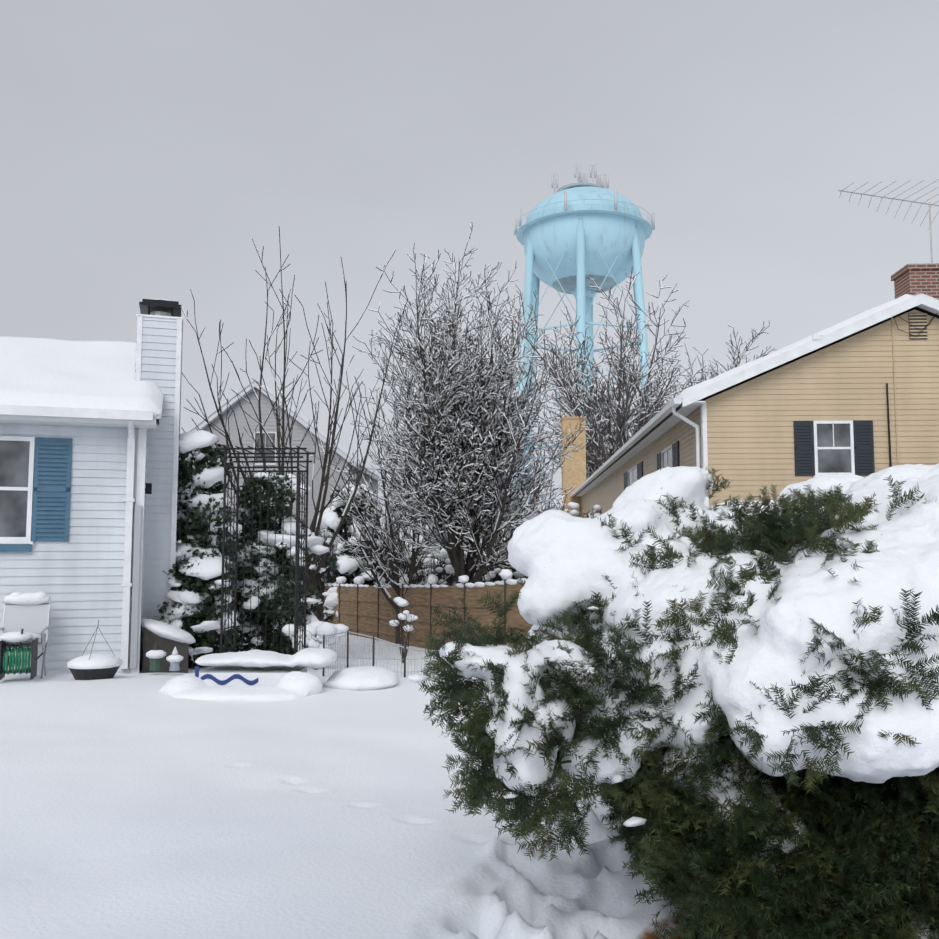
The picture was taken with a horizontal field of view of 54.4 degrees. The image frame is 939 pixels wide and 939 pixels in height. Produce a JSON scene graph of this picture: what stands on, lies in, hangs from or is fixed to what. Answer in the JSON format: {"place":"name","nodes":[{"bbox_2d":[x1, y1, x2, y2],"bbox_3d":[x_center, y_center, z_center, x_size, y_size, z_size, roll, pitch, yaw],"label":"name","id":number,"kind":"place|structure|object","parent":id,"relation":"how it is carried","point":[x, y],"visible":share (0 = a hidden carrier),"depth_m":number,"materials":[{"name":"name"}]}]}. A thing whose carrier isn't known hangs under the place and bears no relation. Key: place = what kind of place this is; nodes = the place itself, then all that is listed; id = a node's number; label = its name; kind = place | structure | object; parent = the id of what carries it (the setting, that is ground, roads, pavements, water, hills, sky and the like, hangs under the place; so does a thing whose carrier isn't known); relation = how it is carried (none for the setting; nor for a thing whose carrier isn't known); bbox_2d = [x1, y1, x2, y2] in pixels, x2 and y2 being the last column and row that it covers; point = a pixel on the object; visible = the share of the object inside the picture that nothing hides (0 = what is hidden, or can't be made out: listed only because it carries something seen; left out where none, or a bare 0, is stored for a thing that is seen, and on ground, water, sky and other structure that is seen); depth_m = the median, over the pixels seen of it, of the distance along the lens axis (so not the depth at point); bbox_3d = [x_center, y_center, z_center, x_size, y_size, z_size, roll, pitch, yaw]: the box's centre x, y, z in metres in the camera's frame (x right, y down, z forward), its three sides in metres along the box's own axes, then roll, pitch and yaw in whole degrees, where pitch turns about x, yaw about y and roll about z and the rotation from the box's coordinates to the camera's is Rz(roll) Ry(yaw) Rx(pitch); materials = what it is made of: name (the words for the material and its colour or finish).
{"place":"outdoors","nodes":[
{"label":"outdoors","id":0,"kind":"place"},
{"bbox_2d":[160,430,241,654],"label":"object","id":1,"kind":"structure","parent":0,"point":[208,568],"depth_m":13.05,"materials":[{"name":"white"}]},
{"bbox_2d":[189,380,380,476],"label":"roof snow","id":2,"kind":"structure","parent":0,"point":[323,432],"depth_m":36.77,"materials":[{"name":"white snow"}]},
{"bbox_2d":[0,549,935,938],"bbox_3d":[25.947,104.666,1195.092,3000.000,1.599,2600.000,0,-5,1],"label":"ground snow","id":3,"kind":"structure","parent":0,"point":[136,805],"depth_m":4.93,"materials":[{"name":"white snow"}]},
{"bbox_2d":[0,603,180,679],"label":"garden clutter","id":4,"kind":"object","parent":3,"relation":"on","point":[27,618],"visible":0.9,"depth_m":10.86,"materials":[{"name":"silver metal"}]},
{"bbox_2d":[0,592,183,668],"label":"snow","id":5,"kind":"structure","parent":4,"relation":"on","point":[98,661],"depth_m":10.72,"materials":[{"name":"white snow"}]},
{"bbox_2d":[0,299,188,674],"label":"house","id":6,"kind":"structure","parent":3,"relation":"on","point":[88,514],"depth_m":11.81,"materials":[{"name":"white"}]},
{"bbox_2d":[0,336,163,418],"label":"roof snow","id":7,"kind":"structure","parent":6,"relation":"on","point":[47,372],"depth_m":12.77,"materials":[{"name":"white snow"}]},
{"bbox_2d":[141,299,195,643],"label":"snow","id":8,"kind":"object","parent":6,"relation":"on","point":[164,630],"visible":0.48,"depth_m":12.11,"materials":[{"name":"white snow"}]},
{"bbox_2d":[155,441,240,667],"bbox_3d":[-3.938,1.219,13.323,1.193,3.494,1.365,0,-5,1],"label":"evergreen shrub","id":9,"kind":"object","parent":3,"relation":"on","point":[186,470],"depth_m":13.09,"materials":[{"name":"green plant"}]},
{"bbox_2d":[195,666,306,686],"bbox_3d":[-2.385,2.317,10.035,1.080,0.380,0.606,0,-5,1],"label":"play boat","id":10,"kind":"object","parent":3,"relation":"on","point":[227,676],"visible":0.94,"depth_m":9.75,"materials":[{"name":"white plastic"}]},
{"bbox_2d":[217,445,315,653],"bbox_3d":[-2.418,1.139,10.817,1.052,2.786,0.710,0,-5,1],"label":"garden trellis","id":11,"kind":"object","parent":3,"relation":"on","point":[296,611],"visible":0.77,"depth_m":10.94,"materials":[{"name":"black metal"}]},
{"bbox_2d":[223,469,321,654],"bbox_3d":[-3.171,1.584,14.522,1.697,3.162,1.678,0,-5,1],"label":"laurel shrub","id":12,"kind":"object","parent":3,"relation":"on","point":[253,488],"depth_m":14.24,"materials":[{"name":"green plant"}]},
{"bbox_2d":[217,472,329,649],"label":"snow clumps","id":13,"kind":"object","parent":12,"relation":"on","point":[315,545],"depth_m":14.29,"materials":[{"name":"white snow"}]},
{"bbox_2d":[159,648,398,701],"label":"snow mounds","id":14,"kind":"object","parent":3,"relation":"on","point":[294,685],"depth_m":9.74,"materials":[{"name":"white snow"}]},
{"bbox_2d":[179,381,385,615],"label":"grey house","id":15,"kind":"structure","parent":3,"relation":"on","point":[300,428],"depth_m":36.31,"materials":[{"name":"grey wood"}]},
{"bbox_2d":[181,226,407,604],"bbox_3d":[-2.956,-0.218,16.066,3.908,7.307,4.049,-1,-5,16],"label":"whip tree","id":16,"kind":"object","parent":3,"relation":"on","point":[325,479],"visible":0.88,"depth_m":15.94,"materials":[{"name":"brown plant"}]},
{"bbox_2d":[299,528,338,620],"bbox_3d":[-4.367,3.205,28.035,2.891,3.412,2.572,4,-6,-40],"label":"bush","id":17,"kind":"object","parent":3,"relation":"on","point":[317,582],"visible":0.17,"depth_m":27.67,"materials":[{"name":"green plant"}]},
{"bbox_2d":[304,524,340,572],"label":"snowy bush","id":18,"kind":"object","parent":17,"relation":"on","point":[326,535],"visible":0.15,"depth_m":27.44,"materials":[{"name":"white snow"}]},
{"bbox_2d":[287,622,352,669],"bbox_3d":[-2.105,2.451,12.739,0.904,0.734,0.702,0,-5,1],"label":"snowy bush","id":19,"kind":"object","parent":3,"relation":"on","point":[310,637],"visible":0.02,"depth_m":12.57,"materials":[{"name":"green plant"}]},
{"bbox_2d":[282,621,348,650],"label":"snow","id":20,"kind":"structure","parent":19,"relation":"on","point":[319,629],"depth_m":12.61,"materials":[{"name":"white snow"}]},
{"bbox_2d":[320,487,386,621],"bbox_3d":[-3.291,2.639,26.902,2.251,4.405,1.976,0,-5,1],"label":"conifer shrub","id":21,"kind":"object","parent":3,"relation":"on","point":[332,560],"depth_m":26.66,"materials":[{"name":"green plant"}]},
{"bbox_2d":[316,484,397,620],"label":"snow clumps","id":22,"kind":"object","parent":21,"relation":"on","point":[332,520],"depth_m":26.43,"materials":[{"name":"white snow"}]},
{"bbox_2d":[341,464,410,581],"bbox_3d":[-3.411,2.395,31.005,2.720,5.768,2.621,-3,-6,31],"label":"shrub","id":23,"kind":"object","parent":3,"relation":"on","point":[375,491],"visible":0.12,"depth_m":31.02,"materials":[{"name":"grey plant"}]},
{"bbox_2d":[345,461,386,571],"bbox_3d":[-3.376,1.657,31.027,2.677,4.331,2.544,-4,-6,36],"label":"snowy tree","id":24,"kind":"object","parent":23,"relation":"attached to","point":[371,508],"visible":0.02,"depth_m":31.54,"materials":[{"name":"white plant"}]},
{"bbox_2d":[322,630,444,676],"bbox_3d":[-0.588,2.346,11.524,2.511,0.648,0.796,1,-5,-8],"label":"fence wire","id":25,"kind":"object","parent":3,"relation":"on","point":[363,658],"visible":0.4,"depth_m":11.28,"materials":[{"name":"grey metal"}]},
{"bbox_2d":[317,375,453,643],"bbox_3d":[-1.977,1.111,21.975,3.637,6.187,4.464,0,-5,1],"label":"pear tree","id":26,"kind":"object","parent":3,"relation":"on","point":[410,572],"visible":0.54,"depth_m":21.17,"materials":[{"name":"brown plant"}]},
{"bbox_2d":[310,389,450,597],"bbox_3d":[-2.070,0.702,22.013,3.454,4.819,4.465,0,-5,1],"label":"bare tree","id":27,"kind":"object","parent":26,"relation":"on","point":[377,559],"visible":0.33,"depth_m":21.25,"materials":[{"name":"white plant"}]},
{"bbox_2d":[383,599,421,662],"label":"rose bush","id":28,"kind":"object","parent":3,"relation":"on","point":[402,633],"visible":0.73,"depth_m":13.98,"materials":[{"name":"brown plant"}]},
{"bbox_2d":[389,597,417,631],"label":"snow rose bush","id":29,"kind":"object","parent":28,"relation":"attached to","point":[400,601],"visible":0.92,"depth_m":13.96,"materials":[{"name":"white snow"}]},
{"bbox_2d":[372,541,443,584],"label":"bush","id":30,"kind":"object","parent":3,"relation":"on","point":[400,567],"visible":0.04,"depth_m":30.36,"materials":[{"name":"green plant"}]},
{"bbox_2d":[389,538,454,573],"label":"snowy bush","id":31,"kind":"object","parent":30,"relation":"on","point":[420,553],"visible":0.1,"depth_m":30.53,"materials":[{"name":"white plant"}]},
{"bbox_2d":[377,470,443,556],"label":"shrub","id":32,"kind":"object","parent":3,"relation":"on","point":[406,526],"visible":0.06,"depth_m":49.86,"materials":[{"name":"grey plant"}]},
{"bbox_2d":[408,553,444,584],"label":"bush","id":33,"kind":"object","parent":3,"relation":"on","point":[422,563],"depth_m":36.24,"materials":[{"name":"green plant"}]},
{"bbox_2d":[421,549,445,567],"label":"snowy bush","id":34,"kind":"object","parent":33,"relation":"on","point":[429,555],"visible":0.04,"depth_m":36.27,"materials":[{"name":"white snow"}]},
{"bbox_2d":[323,580,532,649],"bbox_3d":[-1.160,3.146,20.177,0.093,2.250,16.563,2,-5,-23],"label":"wooden fence","id":35,"kind":"object","parent":3,"relation":"on","point":[365,610],"visible":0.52,"depth_m":19.89,"materials":[{"name":"brown wood"}]},
{"bbox_2d":[321,569,526,587],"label":"snow on fence","id":36,"kind":"structure","parent":35,"relation":"on","point":[507,574],"depth_m":19.31,"materials":[{"name":"white snow"}]},
{"bbox_2d":[397,551,484,585],"bbox_3d":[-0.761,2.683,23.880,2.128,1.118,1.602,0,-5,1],"label":"snowy bush","id":37,"kind":"object","parent":3,"relation":"on","point":[448,568],"visible":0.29,"depth_m":23.60,"materials":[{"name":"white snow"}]},
{"bbox_2d":[424,540,512,579],"bbox_3d":[-0.106,3.814,34.284,3.272,3.592,2.759,2,-5,-18],"label":"bush","id":38,"kind":"object","parent":3,"relation":"on","point":[465,558],"visible":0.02,"depth_m":33.93,"materials":[{"name":"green plant"}]},
{"bbox_2d":[429,532,509,569],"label":"snowy bush","id":39,"kind":"object","parent":38,"relation":"on","point":[436,549],"visible":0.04,"depth_m":34.04,"materials":[{"name":"white plant"}]},
{"bbox_2d":[350,222,608,583],"bbox_3d":[0.357,-0.658,19.331,5.426,9.083,4.492,0,-5,1],"label":"pear tree","id":40,"kind":"object","parent":3,"relation":"on","point":[457,560],"visible":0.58,"depth_m":18.64,"materials":[{"name":"brown plant"}]},
{"bbox_2d":[464,541,518,582],"bbox_3d":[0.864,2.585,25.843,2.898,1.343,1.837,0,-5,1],"label":"snowy bush","id":41,"kind":"object","parent":3,"relation":"on","point":[497,570],"visible":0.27,"depth_m":25.30,"materials":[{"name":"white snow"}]},
{"bbox_2d":[505,511,542,579],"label":"clump","id":42,"kind":"object","parent":3,"relation":"on","point":[513,576],"visible":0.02,"depth_m":23.49,"materials":[{"name":"green plant"}]},
{"bbox_2d":[500,510,538,581],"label":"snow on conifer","id":43,"kind":"structure","parent":42,"relation":"on","point":[516,574],"depth_m":23.30,"materials":[{"name":"white snow"}]},
{"bbox_2d":[501,459,575,541],"bbox_3d":[1.315,2.165,29.589,4.074,5.926,3.353,0,-5,1],"label":"shrub","id":44,"kind":"object","parent":3,"relation":"on","point":[505,536],"visible":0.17,"depth_m":29.86,"materials":[{"name":"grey plant"}]},
{"bbox_2d":[495,449,575,541],"bbox_3d":[1.884,1.664,30.212,4.606,4.844,2.895,-4,-6,41],"label":"tree","id":45,"kind":"object","parent":44,"relation":"attached to","point":[563,496],"visible":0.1,"depth_m":29.88,"materials":[{"name":"white plant"}]},
{"bbox_2d":[547,505,596,517],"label":"bush","id":46,"kind":"object","parent":3,"relation":"on","point":[579,511],"depth_m":31.60,"materials":[{"name":"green plant"}]},
{"bbox_2d":[532,502,600,517],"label":"snowy bush","id":47,"kind":"object","parent":46,"relation":"on","point":[573,505],"visible":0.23,"depth_m":31.43,"materials":[{"name":"white snow"}]},
{"bbox_2d":[511,163,654,507],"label":"water tower","id":48,"kind":"structure","parent":3,"relation":"on","point":[571,237],"depth_m":98.39,"materials":[{"name":"blue metal"}]},
{"bbox_2d":[484,267,711,494],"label":"tree","id":49,"kind":"object","parent":3,"relation":"on","point":[608,427],"visible":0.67,"depth_m":51.04,"materials":[{"name":"brown plant"}]},
{"bbox_2d":[419,467,938,938],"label":"yew shrub","id":50,"kind":"object","parent":3,"relation":"on","point":[851,883],"depth_m":3.38,"materials":[{"name":"green plant"}]},
{"bbox_2d":[406,606,883,858],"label":"yew snow flecks","id":51,"kind":"object","parent":50,"relation":"attached to","point":[631,821],"visible":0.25,"depth_m":3.42,"materials":[{"name":"white snow"}]},
{"bbox_2d":[438,463,938,938],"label":"snow on bush","id":52,"kind":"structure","parent":50,"relation":"on","point":[577,558],"depth_m":3.50,"materials":[{"name":"white snow"}]},
{"bbox_2d":[604,321,774,438],"bbox_3d":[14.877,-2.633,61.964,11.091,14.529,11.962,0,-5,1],"label":"big snowy tree","id":53,"kind":"object","parent":3,"relation":"on","point":[702,367],"visible":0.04,"depth_m":61.74,"materials":[{"name":"white plant"}]},
{"bbox_2d":[560,179,938,517],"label":"house","id":54,"kind":"structure","parent":3,"relation":"on","point":[860,397],"depth_m":16.98,"materials":[{"name":"beige"}]},
{"bbox_2d":[676,294,912,397],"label":"roof snow","id":55,"kind":"structure","parent":54,"relation":"on","point":[864,314],"depth_m":16.95,"materials":[{"name":"white snow"}]},
{"bbox_2d":[0,0,938,548],"label":"sky","id":56,"kind":"structure","parent":0,"point":[146,145],"materials":[{"name":"grey"}]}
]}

